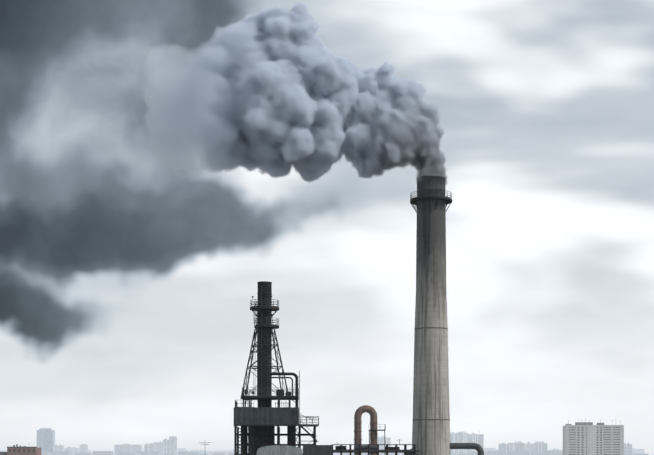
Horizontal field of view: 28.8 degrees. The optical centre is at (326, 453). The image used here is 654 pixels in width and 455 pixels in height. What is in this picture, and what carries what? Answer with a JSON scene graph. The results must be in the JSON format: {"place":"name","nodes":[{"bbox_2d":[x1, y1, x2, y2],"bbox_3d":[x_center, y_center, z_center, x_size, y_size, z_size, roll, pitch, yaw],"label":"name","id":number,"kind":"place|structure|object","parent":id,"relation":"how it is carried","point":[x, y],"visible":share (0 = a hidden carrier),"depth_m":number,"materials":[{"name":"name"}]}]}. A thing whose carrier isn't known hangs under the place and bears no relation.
{"place":"outdoors","nodes":[
{"label":"outdoors","id":0,"kind":"place"},
{"bbox_2d":[37,428,54,451],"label":"city tower","id":1,"kind":"structure","parent":0,"point":[45,439],"depth_m":3983.49,"materials":[{"name":"grey concrete"}]},
{"bbox_2d":[55,444,63,450],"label":"building","id":2,"kind":"structure","parent":0,"point":[59,447],"depth_m":4582.01,"materials":[{"name":"grey concrete"}]},
{"bbox_2d":[65,447,78,454],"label":"building","id":3,"kind":"structure","parent":0,"point":[74,450],"depth_m":5180.71,"materials":[{"name":"grey concrete"}]},
{"bbox_2d":[79,444,87,452],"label":"building","id":4,"kind":"structure","parent":0,"point":[83,448],"depth_m":4982.28,"materials":[{"name":"grey concrete"}]},
{"bbox_2d":[114,444,142,454],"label":"city block","id":5,"kind":"structure","parent":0,"point":[128,448],"depth_m":4387.48,"materials":[{"name":"grey concrete"}]},
{"bbox_2d":[144,443,154,450],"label":"building","id":6,"kind":"structure","parent":0,"point":[149,447],"depth_m":4289.21,"materials":[{"name":"grey concrete"}]},
{"bbox_2d":[153,441,163,454],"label":"building","id":7,"kind":"structure","parent":0,"point":[159,446],"depth_m":4309.75,"materials":[{"name":"grey concrete"}]},
{"bbox_2d":[163,438,169,452],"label":"building","id":8,"kind":"structure","parent":0,"point":[166,445],"depth_m":4330.10,"materials":[{"name":"grey concrete"}]},
{"bbox_2d":[169,436,176,454],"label":"building","id":9,"kind":"structure","parent":0,"point":[173,444],"depth_m":4350.59,"materials":[{"name":"grey concrete"}]},
{"bbox_2d":[0,0,653,453],"label":"sky","id":10,"kind":"structure","parent":0,"point":[162,161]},
{"bbox_2d":[377,436,390,449],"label":"city block","id":11,"kind":"structure","parent":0,"point":[380,440],"depth_m":4204.39,"materials":[{"name":"grey concrete"}]},
{"bbox_2d":[450,432,456,454],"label":"building","id":12,"kind":"structure","parent":0,"point":[453,437],"depth_m":3627.72,"materials":[{"name":"grey concrete"}]},
{"bbox_2d":[468,430,483,452],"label":"building","id":13,"kind":"structure","parent":0,"point":[476,438],"depth_m":3669.00,"materials":[{"name":"grey concrete"}]},
{"bbox_2d":[498,443,509,453],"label":"building","id":14,"kind":"structure","parent":0,"point":[504,448],"depth_m":3811.28,"materials":[{"name":"grey concrete"}]},
{"bbox_2d":[508,441,523,450],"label":"building","id":15,"kind":"structure","parent":0,"point":[518,446],"depth_m":3832.16,"materials":[{"name":"grey concrete"}]},
{"bbox_2d":[524,442,534,454],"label":"building","id":16,"kind":"structure","parent":0,"point":[529,447],"depth_m":3852.65,"materials":[{"name":"grey concrete"}]},
{"bbox_2d":[532,442,546,452],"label":"city block","id":17,"kind":"structure","parent":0,"point":[540,447],"depth_m":3873.37,"materials":[{"name":"grey concrete"}]},
{"bbox_2d":[563,419,623,454],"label":"apartment slab","id":18,"kind":"structure","parent":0,"point":[585,438],"depth_m":1542.62,"materials":[{"name":"grey concrete"}]},
{"bbox_2d":[624,440,631,453],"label":"building","id":19,"kind":"structure","parent":0,"point":[627,446],"depth_m":3918.76,"materials":[{"name":"grey concrete"}]},
{"label":"ground","id":20,"kind":"structure","parent":0,"visible":0},
{"bbox_2d":[0,444,40,454],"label":"brick works","id":21,"kind":"structure","parent":20,"relation":"on","point":[20,450],"depth_m":696.81,"materials":[{"name":"red brick"}]},
{"bbox_2d":[234,281,318,454],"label":"stack tower","id":22,"kind":"structure","parent":20,"relation":"on","point":[254,437],"depth_m":263.12,"materials":[{"name":"metal"}]},
{"bbox_2d":[234,407,298,424],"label":"platform","id":23,"kind":"structure","parent":22,"relation":"on","point":[240,415],"depth_m":259.65,"materials":[{"name":"grey metal"}]},
{"bbox_2d":[257,445,332,454],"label":"plant sheds","id":24,"kind":"object","parent":20,"relation":"on","point":[294,450],"visible":1,"depth_m":248.81,"materials":[{"name":"grey metal"}]},
{"bbox_2d":[0,448,643,454],"bbox_3d":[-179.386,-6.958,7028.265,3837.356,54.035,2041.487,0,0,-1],"label":"city","id":25,"kind":"object","parent":20,"relation":"on","point":[637,451],"visible":0.1,"depth_m":6908.81},
{"bbox_2d":[41,451,647,454],"bbox_3d":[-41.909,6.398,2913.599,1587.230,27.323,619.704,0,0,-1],"label":"city skyline","id":26,"kind":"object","parent":20,"relation":"on","point":[197,453],"visible":0.48,"depth_m":2857.37},
{"bbox_2d":[354,405,385,454],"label":"pipe loop","id":27,"kind":"object","parent":20,"relation":"on","point":[372,412],"visible":0.92,"depth_m":262.41,"materials":[{"name":"metal"}]},
{"bbox_2d":[332,439,419,454],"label":"pipe rack","id":28,"kind":"object","parent":20,"relation":"on","point":[363,448],"visible":0.94,"depth_m":257.71,"materials":[{"name":"metal"}]},
{"bbox_2d":[410,176,451,454],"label":"chimney","id":29,"kind":"object","parent":20,"relation":"on","point":[431,201],"visible":0.98,"depth_m":262.45,"materials":[{"name":"concrete"}]},
{"bbox_2d":[407,443,483,454],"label":"flue ducts","id":30,"kind":"object","parent":20,"relation":"on","point":[478,448],"visible":0.73,"depth_m":263.92,"materials":[{"name":"metal"}]},
{"bbox_2d":[456,432,467,454],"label":"building","id":31,"kind":"structure","parent":20,"relation":"on","point":[462,437],"depth_m":3648.27,"materials":[{"name":"grey concrete"}]}
]}

